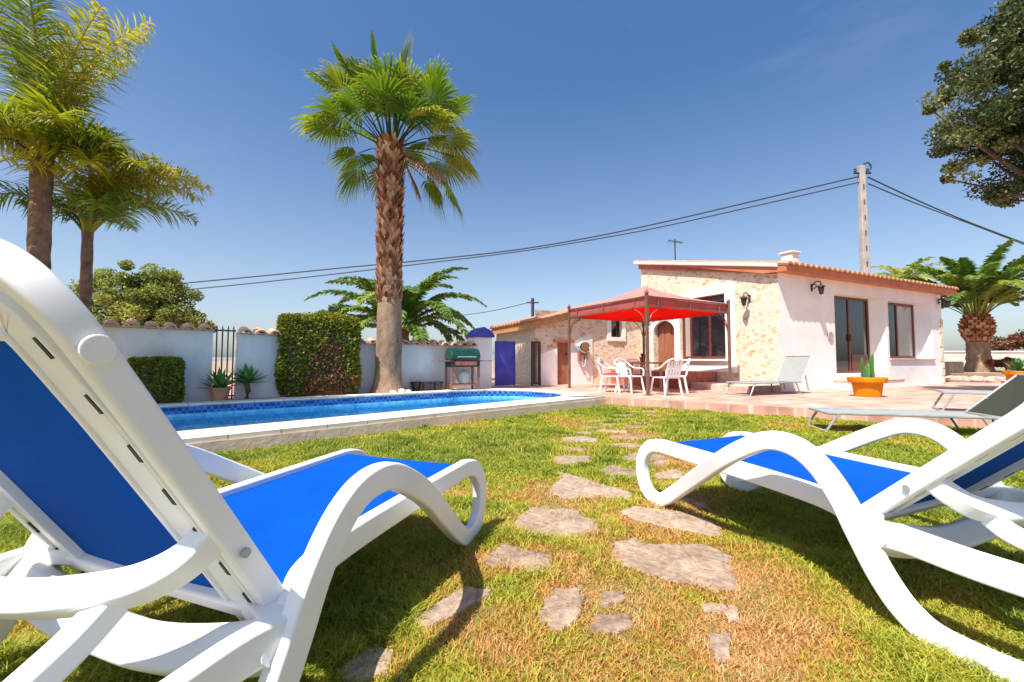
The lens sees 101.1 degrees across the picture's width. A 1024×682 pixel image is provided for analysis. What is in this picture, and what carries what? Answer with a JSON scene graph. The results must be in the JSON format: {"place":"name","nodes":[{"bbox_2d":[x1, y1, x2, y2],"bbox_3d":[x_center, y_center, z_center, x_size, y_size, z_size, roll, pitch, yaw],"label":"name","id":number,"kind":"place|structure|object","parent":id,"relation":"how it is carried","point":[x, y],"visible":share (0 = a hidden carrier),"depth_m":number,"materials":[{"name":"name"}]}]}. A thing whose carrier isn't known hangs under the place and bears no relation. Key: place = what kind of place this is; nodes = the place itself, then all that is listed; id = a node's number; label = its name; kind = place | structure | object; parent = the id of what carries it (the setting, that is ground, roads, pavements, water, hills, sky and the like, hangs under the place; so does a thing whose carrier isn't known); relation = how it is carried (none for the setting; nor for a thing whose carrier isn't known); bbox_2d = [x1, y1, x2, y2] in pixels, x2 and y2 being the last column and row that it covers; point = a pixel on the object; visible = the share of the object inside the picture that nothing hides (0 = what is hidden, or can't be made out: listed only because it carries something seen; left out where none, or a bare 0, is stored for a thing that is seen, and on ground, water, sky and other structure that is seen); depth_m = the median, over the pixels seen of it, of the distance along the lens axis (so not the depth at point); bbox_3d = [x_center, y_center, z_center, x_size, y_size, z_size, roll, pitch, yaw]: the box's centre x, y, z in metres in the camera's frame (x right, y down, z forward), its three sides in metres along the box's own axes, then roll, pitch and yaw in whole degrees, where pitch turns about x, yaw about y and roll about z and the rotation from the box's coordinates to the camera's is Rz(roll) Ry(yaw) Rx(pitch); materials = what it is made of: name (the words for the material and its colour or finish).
{"place":"outdoors","nodes":[
{"label":"outdoors","id":0,"kind":"place"},
{"bbox_2d":[212,361,494,372],"bbox_3d":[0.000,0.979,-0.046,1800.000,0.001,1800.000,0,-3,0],"label":"ground","id":1,"kind":"structure","parent":0,"point":[230,366],"depth_m":71.69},
{"bbox_2d":[67,259,210,328],"bbox_3d":[-12.480,-0.448,14.115,3.938,4.340,3.123,0,-3,0],"label":"olive tree","id":2,"kind":"object","parent":1,"relation":"on","point":[145,296],"visible":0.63,"depth_m":13.56,"materials":[{"name":"green plant"}]},
{"bbox_2d":[173,306,216,332],"bbox_3d":[-11.519,0.253,15.050,1.264,3.015,1.608,-2,-3,39],"label":"olive tree","id":3,"kind":"object","parent":1,"relation":"on","point":[211,324],"visible":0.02,"depth_m":15.26,"materials":[{"name":"green plant"}]},
{"bbox_2d":[315,302,357,318],"bbox_3d":[-6.428,0.203,15.058,1.604,3.114,1.661,0,-3,0],"label":"garden bush","id":4,"kind":"object","parent":1,"relation":"on","point":[333,308],"visible":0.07,"depth_m":14.71,"materials":[{"name":"green plant"}]},
{"bbox_2d":[304,266,486,343],"bbox_3d":[-4.614,-0.547,16.650,6.508,4.751,6.574,1,-3,-19],"label":"date palm","id":5,"kind":"object","parent":1,"relation":"on","point":[414,304],"visible":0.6,"depth_m":15.72,"materials":[{"name":"green plant"}]},
{"bbox_2d":[527,298,538,316],"bbox_3d":[1.680,-0.462,34.059,1.000,6.009,0.254,0,-3,0],"label":"distant pole","id":6,"kind":"object","parent":1,"relation":"on","point":[532,302],"visible":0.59,"depth_m":34.08,"materials":[{"name":"wood"}]},
{"bbox_2d":[466,303,525,314],"bbox_3d":[-6.078,-2.359,39.702,19.054,1.227,1.344,-2,-3,32],"label":"power cable","id":7,"kind":"object","parent":6,"relation":"attached to","point":[497,309],"visible":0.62,"depth_m":36.52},
{"bbox_2d":[490,250,958,392],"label":"stone house","id":8,"kind":"structure","parent":1,"relation":"on","point":[893,326],"depth_m":12.79,"materials":[{"name":"white paint"}]},
{"bbox_2d":[557,343,567,384],"bbox_3d":[1.646,0.743,13.891,0.450,1.375,0.080,1,-3,-25],"label":"wing door","id":9,"kind":"structure","parent":8,"relation":"in","point":[562,348],"depth_m":13.89,"materials":[{"name":"brown wood"}]},
{"bbox_2d":[577,341,590,367],"bbox_3d":[2.379,0.440,13.992,0.496,0.881,0.210,1,-3,-25],"label":"hose reel","id":10,"kind":"object","parent":8,"relation":"attached to","point":[583,347],"visible":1,"depth_m":13.93,"materials":[{"name":"white plastic"}]},
{"bbox_2d":[611,321,619,336],"bbox_3d":[3.595,-0.524,14.895,0.465,0.804,0.060,1,-3,-25],"label":"small window","id":11,"kind":"structure","parent":8,"relation":"in","point":[615,332],"depth_m":14.91,"materials":[{"name":"black wood"}]},
{"bbox_2d":[658,321,674,369],"bbox_3d":[5.354,0.384,14.345,0.075,2.135,0.965,1,-3,-25],"label":"arched door","id":12,"kind":"structure","parent":8,"relation":"in","point":[666,352],"depth_m":14.47,"materials":[{"name":"brown wood"}]},
{"bbox_2d":[667,239,682,259],"bbox_3d":[5.735,-3.066,14.760,0.563,1.020,0.363,0,-3,0],"label":"tv antenna","id":13,"kind":"object","parent":8,"relation":"attached to","point":[674,241],"visible":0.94,"depth_m":14.76,"materials":[{"name":"black metal"}]},
{"bbox_2d":[682,294,725,358],"bbox_3d":[5.918,-0.392,12.936,0.060,1.896,1.682,1,-3,-25],"label":"side window","id":14,"kind":"structure","parent":8,"relation":"in","point":[703,336],"depth_m":12.90,"materials":[{"name":"red wood"}]},
{"bbox_2d":[739,292,750,305],"bbox_3d":[6.315,-1.136,11.366,0.336,0.381,0.200,0,-3,-7],"label":"wall lantern","id":15,"kind":"object","parent":8,"relation":"attached to","point":[743,298],"depth_m":11.35,"materials":[{"name":"black metal"}]},
{"bbox_2d":[811,281,825,294],"bbox_3d":[8.149,-1.414,11.188,0.200,0.381,0.336,0,-3,-7],"label":"wall lantern","id":16,"kind":"object","parent":8,"relation":"attached to","point":[821,289],"depth_m":11.10,"materials":[{"name":"black metal"}]},
{"bbox_2d":[828,332,833,340],"bbox_3d":[8.763,-0.133,11.590,0.260,0.254,0.035,1,-3,-25],"label":"wall plaque","id":17,"kind":"object","parent":8,"relation":"attached to","point":[830,336],"depth_m":11.57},
{"bbox_2d":[834,296,869,372],"bbox_3d":[10.089,-0.175,12.537,1.922,2.255,0.090,1,-3,-25],"label":"patio door","id":18,"kind":"structure","parent":8,"relation":"in","point":[852,338],"depth_m":12.55,"materials":[{"name":"red wood"}]},
{"bbox_2d":[888,302,915,358],"bbox_3d":[12.603,-0.327,13.723,1.852,1.798,0.060,1,-3,-25],"label":"casement window","id":19,"kind":"structure","parent":8,"relation":"in","point":[900,316],"depth_m":13.79,"materials":[{"name":"red wood"}]},
{"bbox_2d":[938,296,951,306],"bbox_3d":[14.498,-1.315,14.088,0.200,0.381,0.336,0,-3,-7],"label":"wall lantern","id":20,"kind":"object","parent":8,"relation":"attached to","point":[947,302],"depth_m":14.01,"materials":[{"name":"black metal"}]},
{"bbox_2d":[853,162,871,273],"bbox_3d":[16.958,-3.377,20.180,0.820,10.534,0.336,0,-3,0],"label":"utility pole","id":21,"kind":"object","parent":1,"relation":"on","point":[864,247],"visible":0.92,"depth_m":20.22,"materials":[{"name":"concrete"}]},
{"bbox_2d":[74,176,858,293],"bbox_3d":[-4.359,-5.331,22.273,42.840,5.229,0.063,0,-3,5],"label":"power cable","id":22,"kind":"object","parent":21,"relation":"attached to","point":[534,246],"visible":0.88,"depth_m":21.65,"materials":[{"name":"rubber"}]},
{"bbox_2d":[189,182,858,289],"bbox_3d":[-4.352,-4.956,22.255,42.803,5.392,0.054,0,-3,5],"label":"power cable","id":23,"kind":"object","parent":21,"relation":"attached to","point":[542,247],"visible":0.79,"depth_m":21.62,"materials":[{"name":"rubber"}]},
{"bbox_2d":[868,177,1023,242],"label":"power cable","id":24,"kind":"object","parent":21,"relation":"attached to","point":[939,209],"visible":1,"depth_m":22.46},
{"bbox_2d":[868,183,1023,244],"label":"power cable","id":25,"kind":"object","parent":21,"relation":"attached to","point":[940,212],"visible":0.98,"depth_m":22.53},
{"bbox_2d":[871,256,951,283],"bbox_3d":[22.612,-1.278,24.175,4.108,6.914,3.857,-2,-3,38],"label":"date palm","id":26,"kind":"object","parent":1,"relation":"on","point":[899,272],"visible":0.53,"depth_m":23.73,"materials":[{"name":"green plant"}]},
{"bbox_2d":[916,0,1023,208],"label":"carob tree","id":27,"kind":"object","parent":1,"relation":"on","point":[1000,117],"visible":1,"depth_m":8.70,"materials":[{"name":"green plant"}]},
{"bbox_2d":[943,351,1023,367],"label":"boundary wall","id":28,"kind":"structure","parent":1,"relation":"on","point":[954,356],"depth_m":29.98,"materials":[{"name":"paint"}]},
{"bbox_2d":[990,340,1015,350],"bbox_3d":[39.035,1.267,33.995,1.981,2.759,1.900,0,-3,0],"label":"bougainvillea","id":29,"kind":"object","parent":1,"relation":"on","point":[996,345],"visible":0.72,"depth_m":33.41,"materials":[{"name":"pink plant"}]},
{"bbox_2d":[991,333,1023,350],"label":"bougainvillea","id":30,"kind":"object","parent":1,"relation":"on","point":[1015,341],"visible":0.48,"depth_m":33.69,"materials":[{"name":"pink plant"}]},
{"bbox_2d":[1013,329,1023,349],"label":"bougainvillea","id":31,"kind":"object","parent":1,"relation":"on","point":[1021,333],"visible":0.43,"depth_m":34.14,"materials":[{"name":"pink plant"}]},
{"bbox_2d":[212,354,494,360],"bbox_3d":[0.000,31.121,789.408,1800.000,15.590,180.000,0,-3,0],"label":"hills","id":32,"kind":"structure","parent":0,"point":[230,358],"depth_m":741.96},
{"bbox_2d":[0,0,1023,356],"label":"sky","id":33,"kind":"structure","parent":0,"point":[588,118],"materials":[{"name":"blue"}]},
{"bbox_2d":[0,403,1023,681],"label":"lawn","id":34,"kind":"structure","parent":0,"point":[654,583],"depth_m":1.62,"materials":[{"name":"plant"}]},
{"bbox_2d":[0,0,155,269],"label":"queen palm","id":35,"kind":"object","parent":34,"relation":"on","point":[46,119],"visible":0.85,"depth_m":5.92,"materials":[{"name":"green plant"}]},
{"bbox_2d":[0,141,213,311],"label":"queen palm","id":36,"kind":"object","parent":34,"relation":"on","point":[95,203],"visible":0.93,"depth_m":6.52,"materials":[{"name":"green plant"}]},
{"bbox_2d":[0,239,485,681],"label":"sun lounger","id":37,"kind":"object","parent":34,"relation":"on","point":[115,500],"visible":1,"depth_m":0.96,"materials":[{"name":"white plastic"}]},
{"bbox_2d":[334,647,393,681],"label":"stepping stone","id":38,"kind":"object","parent":34,"relation":"on","point":[357,669],"visible":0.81,"depth_m":1.30,"materials":[{"name":"stone"}]},
{"bbox_2d":[411,586,490,629],"bbox_3d":[-0.226,1.036,1.632,0.133,0.044,0.348,-2,-4,43],"label":"stepping stone","id":39,"kind":"object","parent":34,"relation":"on","point":[444,609],"visible":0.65,"depth_m":1.62,"materials":[{"name":"stone"}]},
{"bbox_2d":[482,543,552,572],"bbox_3d":[0.038,1.054,2.008,0.329,0.043,0.229,-1,-3,23],"label":"stepping stone","id":40,"kind":"object","parent":34,"relation":"on","point":[504,554],"visible":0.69,"depth_m":2.01,"materials":[{"name":"stone"}]},
{"bbox_2d":[513,507,598,537],"bbox_3d":[0.269,1.076,2.473,0.493,0.042,0.463,-1,-3,19],"label":"stepping stone","id":41,"kind":"object","parent":34,"relation":"on","point":[552,521],"visible":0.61,"depth_m":2.46,"materials":[{"name":"stone"}]},
{"bbox_2d":[538,587,585,631],"bbox_3d":[0.192,1.036,1.618,0.156,0.042,0.312,-1,-3,19],"label":"stepping stone","id":42,"kind":"object","parent":34,"relation":"on","point":[558,614],"visible":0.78,"depth_m":1.60,"materials":[{"name":"stone"}]},
{"bbox_2d":[553,456,590,464],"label":"stepping stone","id":43,"kind":"object","parent":34,"relation":"on","point":[564,459],"visible":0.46,"depth_m":4.01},
{"bbox_2d":[562,446,586,451],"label":"stepping stone","id":44,"kind":"object","parent":34,"relation":"on","point":[570,448],"visible":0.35,"depth_m":4.51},
{"bbox_2d":[563,436,596,442],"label":"stepping stone","id":45,"kind":"object","parent":34,"relation":"on","point":[582,438],"visible":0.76,"depth_m":5.01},
{"bbox_2d":[550,472,631,500],"bbox_3d":[0.568,1.112,3.237,0.594,0.042,0.789,0,-3,0],"label":"stepping stone","id":46,"kind":"object","parent":34,"relation":"on","point":[567,485],"visible":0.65,"depth_m":3.08,"materials":[{"name":"stone"}]},
{"bbox_2d":[599,423,618,425],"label":"stepping stone","id":47,"kind":"object","parent":34,"relation":"on","point":[617,424],"visible":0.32,"depth_m":6.31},
{"bbox_2d":[589,612,634,635],"bbox_3d":[0.361,1.030,1.517,0.175,0.043,0.123,0,-3,0],"label":"stepping stone","id":48,"kind":"object","parent":34,"relation":"on","point":[608,623],"visible":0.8,"depth_m":1.50,"materials":[{"name":"stone"}]},
{"bbox_2d":[597,429,627,433],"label":"stepping stone","id":49,"kind":"object","parent":34,"relation":"on","point":[612,430],"visible":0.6,"depth_m":5.66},
{"bbox_2d":[600,590,627,606],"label":"stepping stone","id":50,"kind":"object","parent":34,"relation":"on","point":[615,597],"visible":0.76,"depth_m":1.67,"materials":[{"name":"stone"}]},
{"bbox_2d":[600,464,635,476],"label":"stepping stone","id":51,"kind":"object","parent":34,"relation":"on","point":[615,469],"visible":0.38,"depth_m":3.60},
{"bbox_2d":[613,443,640,447],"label":"stepping stone","id":52,"kind":"object","parent":34,"relation":"on","point":[629,444],"visible":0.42,"depth_m":4.71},
{"bbox_2d":[622,452,636,461],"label":"stepping stone","id":53,"kind":"object","parent":34,"relation":"on","point":[632,456],"visible":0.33,"depth_m":4.13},
{"bbox_2d":[610,435,649,439],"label":"stepping stone","id":54,"kind":"object","parent":34,"relation":"on","point":[629,437],"visible":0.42,"depth_m":5.23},
{"bbox_2d":[624,425,646,427],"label":"stepping stone","id":55,"kind":"object","parent":34,"relation":"on","point":[633,426],"visible":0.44,"depth_m":6.03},
{"bbox_2d":[649,454,667,467],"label":"stepping stone","id":56,"kind":"object","parent":34,"relation":"on","point":[659,459],"visible":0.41,"depth_m":3.97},
{"bbox_2d":[655,469,683,479],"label":"stepping stone","id":57,"kind":"object","parent":34,"relation":"on","point":[673,473],"visible":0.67,"depth_m":3.48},
{"bbox_2d":[619,506,721,537],"bbox_3d":[0.947,1.077,2.520,0.591,0.044,0.313,-2,-3,33],"label":"stepping stone","id":58,"kind":"object","parent":34,"relation":"on","point":[669,519],"visible":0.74,"depth_m":2.49,"materials":[{"name":"stone"}]},
{"bbox_2d":[611,537,739,591],"bbox_3d":[0.755,1.054,1.992,0.565,0.041,0.483,-1,-3,17],"label":"stepping stone","id":59,"kind":"object","parent":34,"relation":"on","point":[658,558],"visible":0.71,"depth_m":1.97,"materials":[{"name":"stone"}]},
{"bbox_2d":[681,497,711,510],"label":"stepping stone","id":60,"kind":"object","parent":34,"relation":"on","point":[687,499],"visible":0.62,"depth_m":2.77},
{"bbox_2d":[706,632,731,662],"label":"stepping stone","id":61,"kind":"object","parent":34,"relation":"on","point":[722,641],"visible":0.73,"depth_m":1.40,"materials":[{"name":"stone"}]},
{"bbox_2d":[701,603,739,623],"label":"stepping stone","id":62,"kind":"object","parent":34,"relation":"on","point":[707,607],"visible":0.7,"depth_m":1.58,"materials":[{"name":"stone"}]},
{"bbox_2d":[636,404,1023,681],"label":"sun lounger","id":63,"kind":"object","parent":34,"relation":"on","point":[863,499],"visible":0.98,"depth_m":1.61,"materials":[{"name":"white plastic"}]},
{"bbox_2d":[807,374,1023,432],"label":"tube lounger","id":64,"kind":"object","parent":34,"relation":"on","point":[1003,399],"visible":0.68,"depth_m":5.46,"materials":[{"name":"grey"}]},
{"bbox_2d":[192,373,1002,428],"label":"terrace","id":65,"kind":"structure","parent":0,"point":[917,397],"depth_m":8.53,"materials":[{"name":"tile"}]},
{"bbox_2d":[127,355,185,403],"bbox_3d":[-6.443,0.708,7.625,0.854,0.906,0.556,2,-4,-43],"label":"clipped hedge","id":66,"kind":"object","parent":65,"relation":"on","point":[162,380],"visible":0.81,"depth_m":7.53,"materials":[{"name":"green plant"}]},
{"bbox_2d":[101,319,214,401],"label":"garden wall","id":67,"kind":"structure","parent":65,"relation":"on","point":[191,344],"depth_m":7.95,"materials":[{"name":"paint"}]},
{"bbox_2d":[197,367,244,400],"bbox_3d":[-5.725,0.834,8.232,0.750,0.664,0.752,-1,-3,24],"label":"potted aloe","id":68,"kind":"object","parent":65,"relation":"on","point":[219,390],"visible":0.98,"depth_m":8.13,"materials":[{"name":"plant"}]},
{"bbox_2d":[214,326,235,398],"bbox_3d":[-5.766,0.430,8.448,0.362,1.491,0.028,2,-4,-43],"label":"iron fence","id":69,"kind":"object","parent":65,"relation":"on","point":[228,331],"visible":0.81,"depth_m":8.47,"materials":[{"name":"metal"}]},
{"bbox_2d":[226,363,272,398],"bbox_3d":[-5.374,0.821,8.583,0.796,0.742,0.818,0,-3,0],"label":"agave plant","id":70,"kind":"object","parent":65,"relation":"on","point":[246,376],"visible":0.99,"depth_m":8.53,"materials":[{"name":"green plant"}]},
{"bbox_2d":[233,326,288,398],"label":"garden wall","id":71,"kind":"structure","parent":65,"relation":"on","point":[256,348],"depth_m":8.85,"materials":[{"name":"paint"}]},
{"bbox_2d":[273,311,362,396],"bbox_3d":[-4.419,0.292,9.683,1.847,1.938,1.122,1,-3,-25],"label":"clipped hedge","id":72,"kind":"object","parent":65,"relation":"on","point":[317,357],"visible":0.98,"depth_m":9.28,"materials":[{"name":"green plant"}]},
{"bbox_2d":[158,388,605,453],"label":"swimming pool","id":73,"kind":"structure","parent":65,"relation":"in","point":[229,437],"depth_m":7.21,"materials":[{"name":"liquid"}]},
{"bbox_2d":[168,398,526,429],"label":"water","id":74,"kind":"structure","parent":73,"relation":"in","point":[357,410],"depth_m":7.99,"materials":[{"name":"liquid"}]},
{"bbox_2d":[289,27,483,392],"bbox_3d":[-3.113,-3.199,10.683,4.887,9.005,3.968,0,-3,0],"label":"fan palm","id":75,"kind":"object","parent":65,"relation":"on","point":[388,95],"visible":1,"depth_m":10.21,"materials":[{"name":"green plant"}]},
{"bbox_2d":[351,338,476,392],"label":"garden wall","id":76,"kind":"structure","parent":65,"relation":"on","point":[418,364],"depth_m":11.04,"materials":[{"name":"paint"}]},
{"bbox_2d":[410,381,420,390],"bbox_3d":[-2.466,1.168,10.828,0.290,0.240,0.283,0,-3,0],"label":"plant pot","id":77,"kind":"object","parent":65,"relation":"on","point":[416,385],"visible":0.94,"depth_m":10.73,"materials":[{"name":"plastic"}]},
{"bbox_2d":[421,381,431,390],"bbox_3d":[-2.192,1.168,10.828,0.290,0.240,0.283,0,-3,0],"label":"plant pot","id":78,"kind":"object","parent":65,"relation":"on","point":[426,385],"visible":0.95,"depth_m":10.73,"materials":[{"name":"plastic"}]},
{"bbox_2d":[432,381,442,389],"bbox_3d":[-1.938,1.177,11.021,0.290,0.240,0.283,0,-3,0],"label":"plant pot","id":79,"kind":"object","parent":65,"relation":"on","point":[437,385],"visible":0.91,"depth_m":10.93,"materials":[{"name":"plastic"}]},
{"bbox_2d":[432,348,491,389],"bbox_3d":[-1.296,0.748,11.162,1.520,1.110,0.600,1,-3,-29],"label":"gas barbecue","id":80,"kind":"object","parent":65,"relation":"on","point":[462,357],"visible":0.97,"depth_m":11.06,"materials":[{"name":"green metal"}]},
{"bbox_2d":[466,327,494,387],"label":"gate pillar","id":81,"kind":"structure","parent":65,"relation":"on","point":[481,337],"depth_m":12.15,"materials":[{"name":"white paint"}]},
{"bbox_2d":[495,335,515,385],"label":"blue gate","id":82,"kind":"structure","parent":65,"relation":"on","point":[505,362],"depth_m":12.75,"materials":[{"name":"metal"}]},
{"bbox_2d":[516,335,530,385],"bbox_3d":[0.349,0.594,13.030,0.536,1.552,0.024,2,-3,-30],"label":"spiked fence","id":83,"kind":"object","parent":65,"relation":"on","point":[522,338],"visible":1,"depth_m":13.01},
{"bbox_2d":[531,341,540,385],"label":"dark gate","id":84,"kind":"structure","parent":65,"relation":"on","point":[533,362],"depth_m":13.26,"materials":[{"name":"black metal"}]},
{"bbox_2d":[597,358,625,392],"bbox_3d":[2.456,0.853,10.493,0.616,0.846,0.560,-2,-3,30],"label":"patio chair","id":85,"kind":"object","parent":65,"relation":"on","point":[601,366],"visible":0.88,"depth_m":10.47,"materials":[{"name":"white plastic"}]},
{"bbox_2d":[602,373,619,375],"bbox_3d":[2.488,0.825,10.476,0.380,0.060,0.400,-2,-3,30],"label":"seat cushion","id":86,"kind":"object","parent":85,"relation":"on","point":[609,374],"visible":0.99,"depth_m":10.30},
{"bbox_2d":[613,358,644,393],"bbox_3d":[2.855,0.845,10.331,0.560,0.846,0.616,2,-3,-35],"label":"patio chair","id":87,"kind":"object","parent":65,"relation":"on","point":[623,370],"visible":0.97,"depth_m":10.44,"materials":[{"name":"white plastic"}]},
{"bbox_2d":[625,359,645,386],"bbox_3d":[3.692,0.948,12.520,0.560,0.846,0.616,0,-3,-5],"label":"patio chair","id":88,"kind":"object","parent":65,"relation":"on","point":[634,370],"visible":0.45,"depth_m":12.72,"materials":[{"name":"white plastic"}]},
{"bbox_2d":[566,286,731,395],"bbox_3d":[3.650,-0.100,11.556,3.090,2.840,3.090,1,-3,-29],"label":"garden gazebo","id":89,"kind":"object","parent":65,"relation":"on","point":[645,305],"visible":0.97,"depth_m":11.03,"materials":[{"name":"fabric"}]},
{"bbox_2d":[628,362,670,390],"bbox_3d":[3.795,0.951,11.532,0.900,0.740,1.500,-1,-3,28],"label":"patio table","id":90,"kind":"object","parent":65,"relation":"on","point":[641,372],"visible":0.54,"depth_m":11.04,"materials":[{"name":"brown wood"}]},
{"bbox_2d":[639,352,645,361],"bbox_3d":[3.538,0.422,11.436,0.193,0.304,0.302,-2,-4,42],"label":"potted plant","id":91,"kind":"object","parent":90,"relation":"on","point":[642,358],"visible":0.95,"depth_m":11.40,"materials":[{"name":"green plant"}]},
{"bbox_2d":[649,358,683,395],"bbox_3d":[3.502,0.807,9.524,0.560,0.846,0.616,1,-3,-20],"label":"patio chair","id":92,"kind":"object","parent":65,"relation":"on","point":[670,371],"visible":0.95,"depth_m":9.33,"materials":[{"name":"white plastic"}]},
{"bbox_2d":[665,358,690,393],"bbox_3d":[4.043,0.843,10.288,0.616,0.846,0.560,-1,-3,20],"label":"patio chair","id":93,"kind":"object","parent":65,"relation":"on","point":[684,377],"visible":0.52,"depth_m":10.04,"materials":[{"name":"white plastic"}]},
{"bbox_2d":[725,356,811,395],"bbox_3d":[6.083,0.799,9.963,2.110,0.912,0.693,1,-3,-22],"label":"tube lounger","id":94,"kind":"object","parent":65,"relation":"on","point":[793,369],"visible":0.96,"depth_m":10.20,"materials":[{"name":"grey"}]},
{"bbox_2d":[847,354,887,396],"bbox_3d":[7.774,0.745,9.229,0.699,0.935,0.699,3,-4,-43],"label":"flower pot","id":95,"kind":"object","parent":65,"relation":"on","point":[867,383],"visible":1,"depth_m":9.08,"materials":[{"name":"ceramic"}]},
{"bbox_2d":[946,375,955,381],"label":"garden rock","id":96,"kind":"object","parent":65,"relation":"on","point":[952,379],"visible":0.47,"depth_m":15.56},
{"bbox_2d":[954,375,968,381],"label":"garden rock","id":97,"kind":"object","parent":65,"relation":"on","point":[961,378],"visible":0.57,"depth_m":15.45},
{"bbox_2d":[931,389,991,410],"bbox_3d":[7.305,0.816,6.232,1.497,0.531,0.670,-2,-3,36],"label":"tube lounger","id":98,"kind":"object","parent":65,"relation":"on","point":[954,392],"visible":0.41,"depth_m":6.51,"materials":[{"name":"grey"}]},
{"bbox_2d":[969,376,980,381],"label":"garden rock","id":99,"kind":"object","parent":65,"relation":"on","point":[974,378],"visible":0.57,"depth_m":15.27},
{"bbox_2d":[944,368,1015,376],"bbox_3d":[38.516,1.632,21.447,42.968,0.306,15.000,0,-3,0],"label":"planting bed","id":100,"kind":"object","parent":65,"relation":"on","point":[988,374],"visible":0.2,"depth_m":15.95,"materials":[{"name":"stone"}]},
{"bbox_2d":[944,362,963,374],"bbox_3d":[17.273,1.072,16.568,0.600,0.530,0.400,0,-3,0],"label":"dark planter","id":101,"kind":"object","parent":100,"relation":"on","point":[953,367],"visible":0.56,"depth_m":16.37,"materials":[{"name":"grey stone"}]},
{"bbox_2d":[892,239,1023,371],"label":"date palm","id":102,"kind":"object","parent":100,"relation":"on","point":[980,290],"visible":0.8,"depth_m":17.56,"materials":[{"name":"green plant"}]},
{"bbox_2d":[987,357,1019,370],"bbox_3d":[20.347,1.038,17.525,1.196,0.790,0.897,0,-3,0],"label":"flower shrub","id":103,"kind":"object","parent":100,"relation":"on","point":[1001,362],"visible":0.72,"depth_m":17.40,"materials":[{"name":"green plant"}]},
{"bbox_2d":[985,377,994,382],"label":"garden rock","id":104,"kind":"object","parent":65,"relation":"on","point":[989,379],"visible":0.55,"depth_m":15.08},
{"bbox_2d":[989,376,1001,382],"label":"garden rock","id":105,"kind":"object","parent":65,"relation":"on","point":[997,379],"visible":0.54,"depth_m":15.00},
{"bbox_2d":[1001,357,1023,380],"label":"flower pot","id":106,"kind":"object","parent":65,"relation":"on","point":[1017,365],"visible":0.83,"depth_m":14.01,"materials":[{"name":"ceramic"}]}
]}

